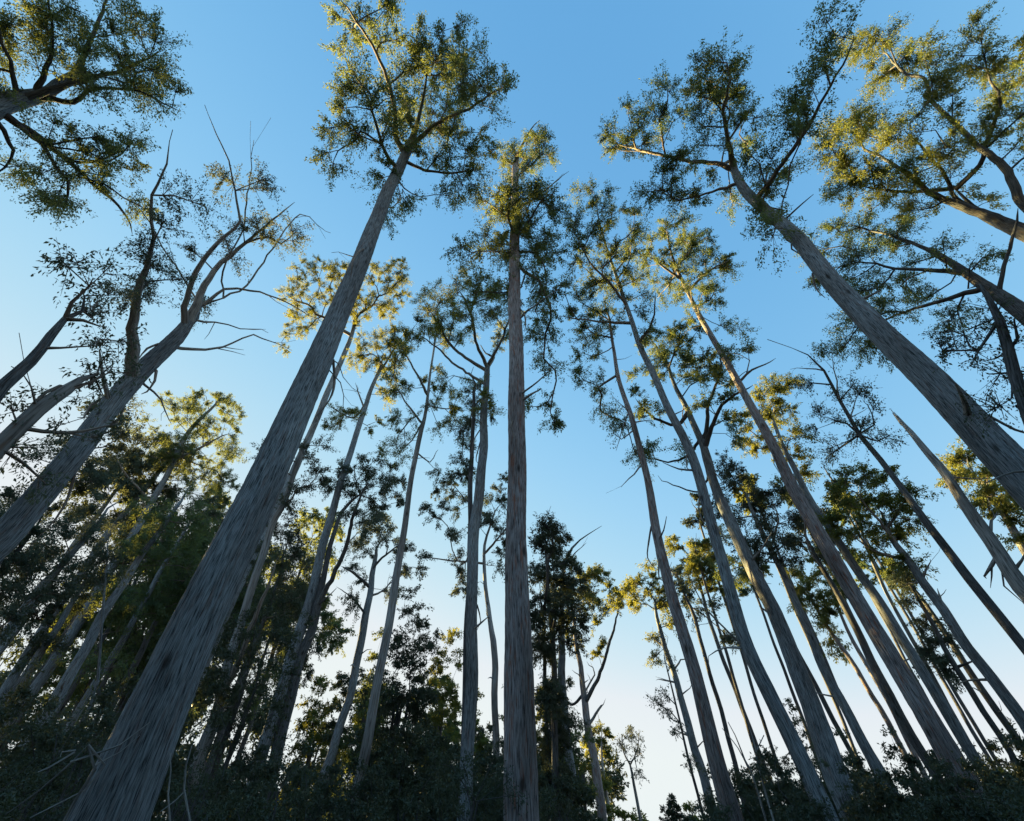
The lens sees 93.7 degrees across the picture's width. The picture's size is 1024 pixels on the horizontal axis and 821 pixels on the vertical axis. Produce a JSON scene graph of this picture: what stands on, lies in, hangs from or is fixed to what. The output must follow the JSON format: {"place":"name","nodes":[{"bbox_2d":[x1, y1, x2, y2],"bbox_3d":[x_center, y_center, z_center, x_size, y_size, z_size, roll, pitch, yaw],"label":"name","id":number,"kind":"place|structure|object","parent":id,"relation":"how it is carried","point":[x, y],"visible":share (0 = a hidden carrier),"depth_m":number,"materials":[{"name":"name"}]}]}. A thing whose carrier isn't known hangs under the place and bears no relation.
{"place":"outdoors","nodes":[
{"label":"outdoors","id":0,"kind":"place"},
{"bbox_2d":[0,0,1023,820],"label":"sky","id":1,"kind":"structure","parent":0,"point":[255,61],"materials":[{"name":"blue"}]},
{"bbox_3d":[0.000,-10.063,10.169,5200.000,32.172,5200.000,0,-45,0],"label":"ground","id":2,"kind":"structure","parent":0,"visible":0},
{"bbox_2d":[0,716,62,814],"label":"bush","id":3,"kind":"object","parent":2,"relation":"on","point":[44,744],"visible":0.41,"depth_m":19.57,"materials":[{"name":"green plant"}]},
{"bbox_2d":[0,655,72,820],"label":"understory tree","id":4,"kind":"object","parent":2,"relation":"on","point":[21,693],"visible":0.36,"depth_m":22.24,"materials":[{"name":"green plant"}]},
{"bbox_2d":[0,495,85,654],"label":"gum tree","id":5,"kind":"object","parent":2,"relation":"on","point":[15,557],"visible":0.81,"depth_m":31.00,"materials":[{"name":"green plant"}]},
{"bbox_2d":[0,693,85,820],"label":"understory tree","id":6,"kind":"object","parent":2,"relation":"on","point":[43,782],"visible":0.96,"depth_m":9.50,"materials":[{"name":"green plant"}]},
{"bbox_2d":[0,557,106,707],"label":"gum tree","id":7,"kind":"object","parent":2,"relation":"on","point":[42,643],"visible":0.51,"depth_m":43.09,"materials":[{"name":"green plant"}]},
{"bbox_2d":[0,690,121,820],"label":"understory tree","id":8,"kind":"object","parent":2,"relation":"on","point":[106,723],"visible":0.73,"depth_m":13.13,"materials":[{"name":"green plant"}]},
{"bbox_2d":[20,725,102,820],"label":"bush","id":9,"kind":"object","parent":2,"relation":"on","point":[48,811],"visible":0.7,"depth_m":11.76,"materials":[{"name":"green plant"}]},
{"bbox_2d":[0,495,131,645],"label":"gum tree","id":10,"kind":"object","parent":2,"relation":"on","point":[68,533],"visible":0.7,"depth_m":41.60,"materials":[{"name":"green plant"}]},
{"bbox_2d":[29,580,113,708],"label":"gum tree","id":11,"kind":"object","parent":2,"relation":"on","point":[61,668],"visible":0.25,"depth_m":58.81,"materials":[{"name":"green plant"}]},
{"bbox_2d":[0,238,149,401],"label":"gum tree","id":12,"kind":"object","parent":2,"relation":"on","point":[9,380],"visible":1,"depth_m":13.96,"materials":[{"name":"green plant"}]},
{"bbox_2d":[0,440,149,655],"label":"gum tree","id":13,"kind":"object","parent":2,"relation":"on","point":[82,484],"visible":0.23,"depth_m":60.43,"materials":[{"name":"green plant"}]},
{"bbox_2d":[0,324,151,506],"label":"gum tree","id":14,"kind":"object","parent":2,"relation":"on","point":[13,432],"visible":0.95,"depth_m":13.24,"materials":[{"name":"green plant"}]},
{"bbox_2d":[5,722,149,820],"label":"dead sapling","id":15,"kind":"object","parent":2,"relation":"on","point":[91,750],"visible":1,"depth_m":5.88,"materials":[{"name":"grey wood"}]},
{"bbox_2d":[0,391,157,564],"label":"gum tree","id":16,"kind":"object","parent":2,"relation":"on","point":[10,493],"visible":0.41,"depth_m":33.21,"materials":[{"name":"green plant"}]},
{"bbox_2d":[56,504,136,719],"bbox_3d":[-26.824,15.772,28.713,6.533,22.351,3.922,15,-47,-15],"label":"gum tree","id":17,"kind":"object","parent":2,"relation":"on","point":[105,556],"visible":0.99,"depth_m":32.55,"materials":[{"name":"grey plant"}]},
{"bbox_2d":[0,0,193,231],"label":"gum tree","id":18,"kind":"object","parent":2,"relation":"on","point":[15,99],"visible":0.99,"depth_m":22.87,"materials":[{"name":"green plant"}]},
{"bbox_2d":[45,573,149,709],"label":"gum tree","id":19,"kind":"object","parent":2,"relation":"on","point":[122,599],"visible":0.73,"depth_m":41.57,"materials":[{"name":"green plant"}]},
{"bbox_2d":[0,433,202,703],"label":"gum tree","id":20,"kind":"object","parent":2,"relation":"on","point":[125,484],"visible":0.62,"depth_m":61.18,"materials":[{"name":"green plant"}]},
{"bbox_2d":[54,632,162,789],"bbox_3d":[-20.604,17.700,24.175,4.754,12.986,3.636,-14,-47,13],"label":"understory tree","id":21,"kind":"object","parent":2,"relation":"on","point":[118,686],"visible":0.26,"depth_m":25.86,"materials":[{"name":"green plant"}]},
{"bbox_2d":[5,477,221,769],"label":"gum tree","id":22,"kind":"object","parent":2,"relation":"on","point":[69,675],"visible":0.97,"depth_m":41.12,"materials":[{"name":"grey plant"}]},
{"bbox_2d":[50,494,183,728],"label":"gum tree","id":23,"kind":"object","parent":2,"relation":"on","point":[149,573],"visible":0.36,"depth_m":52.00,"materials":[{"name":"green plant"}]},
{"bbox_2d":[0,387,250,739],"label":"gum tree","id":24,"kind":"object","parent":2,"relation":"on","point":[192,402],"visible":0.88,"depth_m":65.60,"materials":[{"name":"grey plant"}]},
{"bbox_2d":[72,554,179,741],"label":"gum tree","id":25,"kind":"object","parent":2,"relation":"on","point":[129,647],"visible":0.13,"depth_m":51.27,"materials":[{"name":"green plant"}]},
{"bbox_2d":[59,522,213,751],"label":"gum tree","id":26,"kind":"object","parent":2,"relation":"on","point":[167,584],"visible":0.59,"depth_m":46.81,"materials":[{"name":"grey plant"}]},
{"bbox_2d":[76,514,216,778],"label":"gum tree","id":27,"kind":"object","parent":2,"relation":"on","point":[140,653],"visible":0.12,"depth_m":48.66,"materials":[{"name":"green plant"}]},
{"bbox_2d":[0,106,329,560],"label":"gum tree","id":28,"kind":"object","parent":2,"relation":"on","point":[19,518],"visible":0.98,"depth_m":18.84,"materials":[{"name":"grey plant"}]},
{"bbox_2d":[150,709,242,820],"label":"understory tree","id":29,"kind":"object","parent":2,"relation":"on","point":[220,781],"visible":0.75,"depth_m":14.23,"materials":[{"name":"green plant"}]},
{"bbox_2d":[159,740,242,820],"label":"bush","id":30,"kind":"object","parent":2,"relation":"on","point":[182,817],"visible":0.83,"depth_m":13.03,"materials":[{"name":"green plant"}]},
{"bbox_2d":[152,592,318,820],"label":"understory tree","id":31,"kind":"object","parent":2,"relation":"on","point":[217,685],"visible":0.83,"depth_m":23.20,"materials":[{"name":"green plant"}]},
{"bbox_2d":[198,779,280,820],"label":"bush","id":32,"kind":"object","parent":2,"relation":"on","point":[260,815],"visible":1,"depth_m":9.14,"materials":[{"name":"green plant"}]},
{"bbox_2d":[209,744,293,820],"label":"bush","id":33,"kind":"object","parent":2,"relation":"on","point":[277,770],"visible":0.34,"depth_m":26.01,"materials":[{"name":"green plant"}]},
{"bbox_2d":[204,601,302,769],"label":"gum tree","id":34,"kind":"object","parent":2,"relation":"on","point":[276,674],"visible":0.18,"depth_m":50.35,"materials":[{"name":"green plant"}]},
{"bbox_2d":[173,417,340,820],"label":"gum tree","id":35,"kind":"object","parent":2,"relation":"on","point":[264,547],"visible":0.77,"depth_m":28.59,"materials":[{"name":"green plant"}]},
{"bbox_2d":[201,543,328,785],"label":"gum tree","id":36,"kind":"object","parent":2,"relation":"on","point":[271,595],"visible":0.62,"depth_m":50.00,"materials":[{"name":"green plant"}]},
{"bbox_2d":[226,731,314,820],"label":"bush","id":37,"kind":"object","parent":2,"relation":"on","point":[292,768],"visible":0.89,"depth_m":11.63,"materials":[{"name":"green plant"}]},
{"bbox_2d":[234,749,307,820],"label":"bush","id":38,"kind":"object","parent":2,"relation":"on","point":[250,790],"visible":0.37,"depth_m":18.89,"materials":[{"name":"green plant"}]},
{"bbox_2d":[219,576,323,791],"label":"gum tree","id":39,"kind":"object","parent":2,"relation":"on","point":[309,673],"visible":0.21,"depth_m":73.74,"materials":[{"name":"green plant"}]},
{"bbox_2d":[226,506,357,791],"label":"gum tree","id":40,"kind":"object","parent":2,"relation":"on","point":[333,624],"visible":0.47,"depth_m":82.83,"materials":[{"name":"green plant"}]},
{"bbox_2d":[66,0,519,820],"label":"gum tree","id":41,"kind":"object","parent":2,"relation":"on","point":[126,784],"visible":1,"depth_m":18.87,"materials":[{"name":"grey plant"}]},
{"bbox_2d":[267,751,328,820],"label":"bush","id":42,"kind":"object","parent":2,"relation":"on","point":[304,794],"visible":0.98,"depth_m":11.58,"materials":[{"name":"green plant"}]},
{"bbox_2d":[192,254,412,701],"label":"gum tree","id":43,"kind":"object","parent":2,"relation":"on","point":[387,291],"visible":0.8,"depth_m":77.41,"materials":[{"name":"grey plant"}]},
{"bbox_2d":[252,764,359,820],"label":"bush","id":44,"kind":"object","parent":2,"relation":"on","point":[332,802],"visible":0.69,"depth_m":16.98,"materials":[{"name":"green plant"}]},
{"bbox_2d":[278,674,341,820],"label":"understory tree","id":45,"kind":"object","parent":2,"relation":"on","point":[311,723],"visible":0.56,"depth_m":56.01,"materials":[{"name":"green plant"}]},
{"bbox_2d":[0,600,629,820],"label":"distant forest","id":46,"kind":"object","parent":2,"relation":"on","point":[617,779],"visible":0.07,"depth_m":134.01,"materials":[{"name":"green plant"}]},
{"bbox_2d":[253,452,407,814],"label":"gum tree","id":47,"kind":"object","parent":2,"relation":"on","point":[389,482],"visible":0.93,"depth_m":42.55,"materials":[{"name":"green plant"}]},
{"bbox_2d":[246,322,414,814],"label":"gum tree","id":48,"kind":"object","parent":2,"relation":"on","point":[319,558],"visible":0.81,"depth_m":53.56,"materials":[{"name":"grey plant"}]},
{"bbox_2d":[297,755,376,820],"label":"bush","id":49,"kind":"object","parent":2,"relation":"on","point":[335,769],"visible":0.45,"depth_m":19.83,"materials":[{"name":"green plant"}]},
{"bbox_2d":[315,667,367,818],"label":"understory tree","id":50,"kind":"object","parent":2,"relation":"on","point":[328,735],"visible":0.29,"depth_m":50.93,"materials":[{"name":"green plant"}]},
{"bbox_2d":[326,627,394,820],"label":"understory tree","id":51,"kind":"object","parent":2,"relation":"on","point":[347,758],"visible":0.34,"depth_m":45.35,"materials":[{"name":"green plant"}]},
{"bbox_2d":[325,753,417,820],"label":"bush","id":52,"kind":"object","parent":2,"relation":"on","point":[395,803],"visible":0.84,"depth_m":19.12,"materials":[{"name":"green plant"}]},
{"bbox_2d":[310,510,434,816],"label":"gum tree","id":53,"kind":"object","parent":2,"relation":"on","point":[338,730],"visible":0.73,"depth_m":54.50,"materials":[{"name":"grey plant"}]},
{"bbox_2d":[344,584,444,816],"bbox_3d":[-7.176,19.904,30.075,5.811,18.290,5.553,0,-45,0],"label":"understory tree","id":54,"kind":"object","parent":2,"relation":"on","point":[400,698],"visible":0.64,"depth_m":31.17,"materials":[{"name":"green plant"}]},
{"bbox_2d":[352,719,455,820],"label":"bush","id":55,"kind":"object","parent":2,"relation":"on","point":[385,749],"visible":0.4,"depth_m":25.96,"materials":[{"name":"green plant"}]},
{"bbox_2d":[349,287,467,803],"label":"gum tree","id":56,"kind":"object","parent":2,"relation":"on","point":[365,751],"visible":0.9,"depth_m":41.96,"materials":[{"name":"green plant"}]},
{"bbox_2d":[350,718,469,820],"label":"understory tree","id":57,"kind":"object","parent":2,"relation":"on","point":[421,788],"visible":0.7,"depth_m":20.51,"materials":[{"name":"green plant"}]},
{"bbox_2d":[405,626,463,777],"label":"understory tree","id":58,"kind":"object","parent":2,"relation":"on","point":[449,691],"visible":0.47,"depth_m":40.50,"materials":[{"name":"green plant"}]},
{"bbox_2d":[417,462,507,778],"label":"gum tree","id":59,"kind":"object","parent":2,"relation":"on","point":[452,533],"visible":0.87,"depth_m":49.96,"materials":[{"name":"green plant"}]},
{"bbox_2d":[409,740,528,820],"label":"bush","id":60,"kind":"object","parent":2,"relation":"on","point":[454,812],"visible":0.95,"depth_m":12.18,"materials":[{"name":"green plant"}]},
{"bbox_2d":[412,263,526,820],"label":"gum tree","id":61,"kind":"object","parent":2,"relation":"on","point":[471,686],"visible":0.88,"depth_m":39.24,"materials":[{"name":"grey plant"}]},
{"bbox_2d":[447,367,497,738],"bbox_3d":[-3.660,9.730,32.892,4.051,36.786,4.409,34,-54,-29],"label":"gum tree","id":62,"kind":"object","parent":2,"relation":"on","point":[468,472],"visible":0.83,"depth_m":37.34,"materials":[{"name":"green plant"}]},
{"bbox_2d":[441,738,558,820],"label":"bush","id":63,"kind":"object","parent":2,"relation":"on","point":[486,767],"visible":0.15,"depth_m":22.88,"materials":[{"name":"green plant"}]},
{"bbox_2d":[440,120,572,820],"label":"gum tree","id":64,"kind":"object","parent":2,"relation":"on","point":[520,747],"visible":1,"depth_m":30.70,"materials":[{"name":"grey plant"}]},
{"bbox_2d":[466,733,547,820],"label":"bush","id":65,"kind":"object","parent":2,"relation":"on","point":[540,776],"visible":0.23,"depth_m":19.75,"materials":[{"name":"green plant"}]},
{"bbox_2d":[528,507,596,820],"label":"blackwood tree","id":66,"kind":"object","parent":2,"relation":"on","point":[553,599],"visible":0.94,"depth_m":31.39,"materials":[{"name":"green plant"}]},
{"bbox_2d":[558,562,626,820],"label":"gum tree","id":67,"kind":"object","parent":2,"relation":"on","point":[617,602],"visible":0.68,"depth_m":55.04,"materials":[{"name":"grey plant"}]},
{"bbox_2d":[579,716,618,815],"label":"gum tree","id":68,"kind":"object","parent":2,"relation":"on","point":[605,749],"visible":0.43,"depth_m":69.75,"materials":[{"name":"green plant"}]},
{"bbox_2d":[610,724,649,820],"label":"sapling","id":69,"kind":"object","parent":2,"relation":"on","point":[637,751],"visible":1,"depth_m":55.82,"materials":[{"name":"green plant"}]},
{"bbox_2d":[563,284,743,820],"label":"gum tree","id":70,"kind":"object","parent":2,"relation":"on","point":[724,789],"visible":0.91,"depth_m":25.58,"materials":[{"name":"grey plant"}]},
{"bbox_2d":[614,558,716,808],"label":"gum tree","id":71,"kind":"object","parent":2,"relation":"on","point":[631,585],"visible":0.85,"depth_m":48.83,"materials":[{"name":"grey plant"}]},
{"bbox_2d":[643,633,703,819],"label":"sapling","id":72,"kind":"object","parent":2,"relation":"on","point":[674,733],"visible":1,"depth_m":38.10,"materials":[{"name":"green plant"}]},
{"bbox_2d":[556,172,839,820],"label":"gum tree","id":73,"kind":"object","parent":2,"relation":"on","point":[803,764],"visible":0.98,"depth_m":34.10,"materials":[{"name":"grey plant"}]},
{"bbox_2d":[670,562,746,803],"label":"gum tree","id":74,"kind":"object","parent":2,"relation":"on","point":[726,637],"visible":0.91,"depth_m":46.13,"materials":[{"name":"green plant"}]},
{"bbox_2d":[664,523,770,781],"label":"gum tree","id":75,"kind":"object","parent":2,"relation":"on","point":[704,545],"visible":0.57,"depth_m":62.89,"materials":[{"name":"green plant"}]},
{"bbox_2d":[684,543,766,780],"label":"gum tree","id":76,"kind":"object","parent":2,"relation":"on","point":[692,563],"visible":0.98,"depth_m":60.75,"materials":[{"name":"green plant"}]},
{"bbox_2d":[680,492,782,781],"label":"gum tree","id":77,"kind":"object","parent":2,"relation":"on","point":[690,520],"visible":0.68,"depth_m":62.02,"materials":[{"name":"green plant"}]},
{"bbox_2d":[622,319,857,820],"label":"gum tree","id":78,"kind":"object","parent":2,"relation":"on","point":[823,740],"visible":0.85,"depth_m":36.50,"materials":[{"name":"grey plant"}]},
{"bbox_2d":[748,739,809,820],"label":"bush","id":79,"kind":"object","parent":2,"relation":"on","point":[775,767],"visible":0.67,"depth_m":17.52,"materials":[{"name":"green plant"}]},
{"bbox_2d":[712,528,856,769],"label":"gum tree","id":80,"kind":"object","parent":2,"relation":"on","point":[743,574],"visible":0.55,"depth_m":42.05,"materials":[{"name":"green plant"}]},
{"bbox_2d":[709,448,898,820],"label":"gum tree","id":81,"kind":"object","parent":2,"relation":"on","point":[868,752],"visible":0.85,"depth_m":35.23,"materials":[{"name":"grey plant"}]},
{"bbox_2d":[776,791,842,820],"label":"bush","id":82,"kind":"object","parent":2,"relation":"on","point":[806,813],"visible":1,"depth_m":13.75,"materials":[{"name":"green plant"}]},
{"bbox_2d":[595,0,1023,509],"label":"gum tree","id":83,"kind":"object","parent":2,"relation":"on","point":[1000,452],"visible":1,"depth_m":27.16,"materials":[{"name":"grey plant"}]},
{"bbox_2d":[632,204,990,818],"bbox_3d":[16.685,0.195,31.797,8.839,48.704,9.461,-24,-50,22],"label":"gum tree","id":84,"kind":"object","parent":2,"relation":"on","point":[942,742],"visible":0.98,"depth_m":30.89,"materials":[{"name":"grey plant"}]},
{"bbox_2d":[779,563,920,788],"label":"gum tree","id":85,"kind":"object","parent":2,"relation":"on","point":[823,616],"visible":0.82,"depth_m":47.77,"materials":[{"name":"green plant"}]},
{"bbox_2d":[778,502,951,803],"bbox_3d":[25.023,17.680,33.404,3.611,26.428,5.870,30,-52,-26],"label":"gum tree","id":86,"kind":"object","parent":2,"relation":"on","point":[905,725],"visible":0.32,"depth_m":34.34,"materials":[{"name":"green plant"}]},
{"bbox_2d":[802,543,929,779],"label":"gum tree","id":87,"kind":"object","parent":2,"relation":"on","point":[859,652],"visible":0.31,"depth_m":45.51,"materials":[{"name":"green plant"}]},
{"bbox_2d":[728,371,1009,809],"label":"gum tree","id":88,"kind":"object","parent":2,"relation":"on","point":[935,692],"visible":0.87,"depth_m":40.83,"materials":[{"name":"grey plant"}]},
{"bbox_2d":[835,752,912,820],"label":"bush","id":89,"kind":"object","parent":2,"relation":"on","point":[846,807],"visible":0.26,"depth_m":20.61,"materials":[{"name":"green plant"}]},
{"bbox_2d":[847,769,914,820],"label":"bush","id":90,"kind":"object","parent":2,"relation":"on","point":[877,804],"visible":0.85,"depth_m":16.94,"materials":[{"name":"green plant"}]},
{"bbox_2d":[767,339,1023,654],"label":"gum tree","id":91,"kind":"object","parent":2,"relation":"on","point":[998,615],"visible":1,"depth_m":24.73,"materials":[{"name":"green plant"}]},
{"bbox_2d":[828,482,967,735],"bbox_3d":[28.121,16.381,32.258,2.438,26.538,4.962,30,-53,-27],"label":"gum tree","id":92,"kind":"object","parent":2,"relation":"on","point":[907,631],"visible":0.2,"depth_m":35.41,"materials":[{"name":"grey plant"}]},
{"bbox_2d":[791,209,1023,373],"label":"gum tree","id":93,"kind":"object","parent":2,"relation":"on","point":[959,270],"visible":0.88,"depth_m":30.16,"materials":[{"name":"green plant"}]},
{"bbox_2d":[806,0,1023,241],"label":"gum tree","id":94,"kind":"object","parent":2,"relation":"on","point":[966,205],"visible":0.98,"depth_m":34.28,"materials":[{"name":"green plant"}]},
{"bbox_2d":[815,459,1023,733],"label":"gum tree","id":95,"kind":"object","parent":2,"relation":"on","point":[888,502],"visible":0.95,"depth_m":33.76,"materials":[{"name":"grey plant"}]},
{"bbox_2d":[895,774,968,820],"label":"bush","id":96,"kind":"object","parent":2,"relation":"on","point":[934,802],"visible":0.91,"depth_m":14.02,"materials":[{"name":"green plant"}]},
{"bbox_2d":[868,541,1023,753],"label":"gum tree","id":97,"kind":"object","parent":2,"relation":"on","point":[884,572],"visible":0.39,"depth_m":31.97,"materials":[{"name":"grey plant"}]},
{"bbox_2d":[882,568,1016,762],"bbox_3d":[27.272,17.785,28.235,3.521,18.883,4.058,0,-45,0],"label":"gum tree","id":98,"kind":"object","parent":2,"relation":"on","point":[943,641],"visible":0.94,"depth_m":30.82,"materials":[{"name":"green plant"}]},
{"bbox_2d":[891,410,1023,603],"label":"dead tree","id":99,"kind":"object","parent":2,"relation":"on","point":[1011,573],"visible":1,"depth_m":18.07,"materials":[{"name":"grey wood"}]},
{"bbox_2d":[922,760,1008,820],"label":"bush","id":100,"kind":"object","parent":2,"relation":"on","point":[968,783],"visible":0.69,"depth_m":15.11,"materials":[{"name":"green plant"}]},
{"bbox_2d":[918,259,1023,482],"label":"gum tree","id":101,"kind":"object","parent":2,"relation":"on","point":[1013,373],"visible":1,"depth_m":11.88,"materials":[{"name":"green plant"}]},
{"bbox_2d":[934,436,1023,555],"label":"gum tree","id":102,"kind":"object","parent":2,"relation":"on","point":[1003,507],"visible":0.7,"depth_m":35.65,"materials":[{"name":"green plant"}]},
{"bbox_2d":[964,771,1023,820],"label":"bush","id":103,"kind":"object","parent":2,"relation":"on","point":[1007,804],"visible":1,"depth_m":7.99,"materials":[{"name":"green plant"}]},
{"bbox_2d":[979,717,1023,814],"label":"bush","id":104,"kind":"object","parent":2,"relation":"on","point":[1018,770],"visible":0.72,"depth_m":16.43,"materials":[{"name":"green plant"}]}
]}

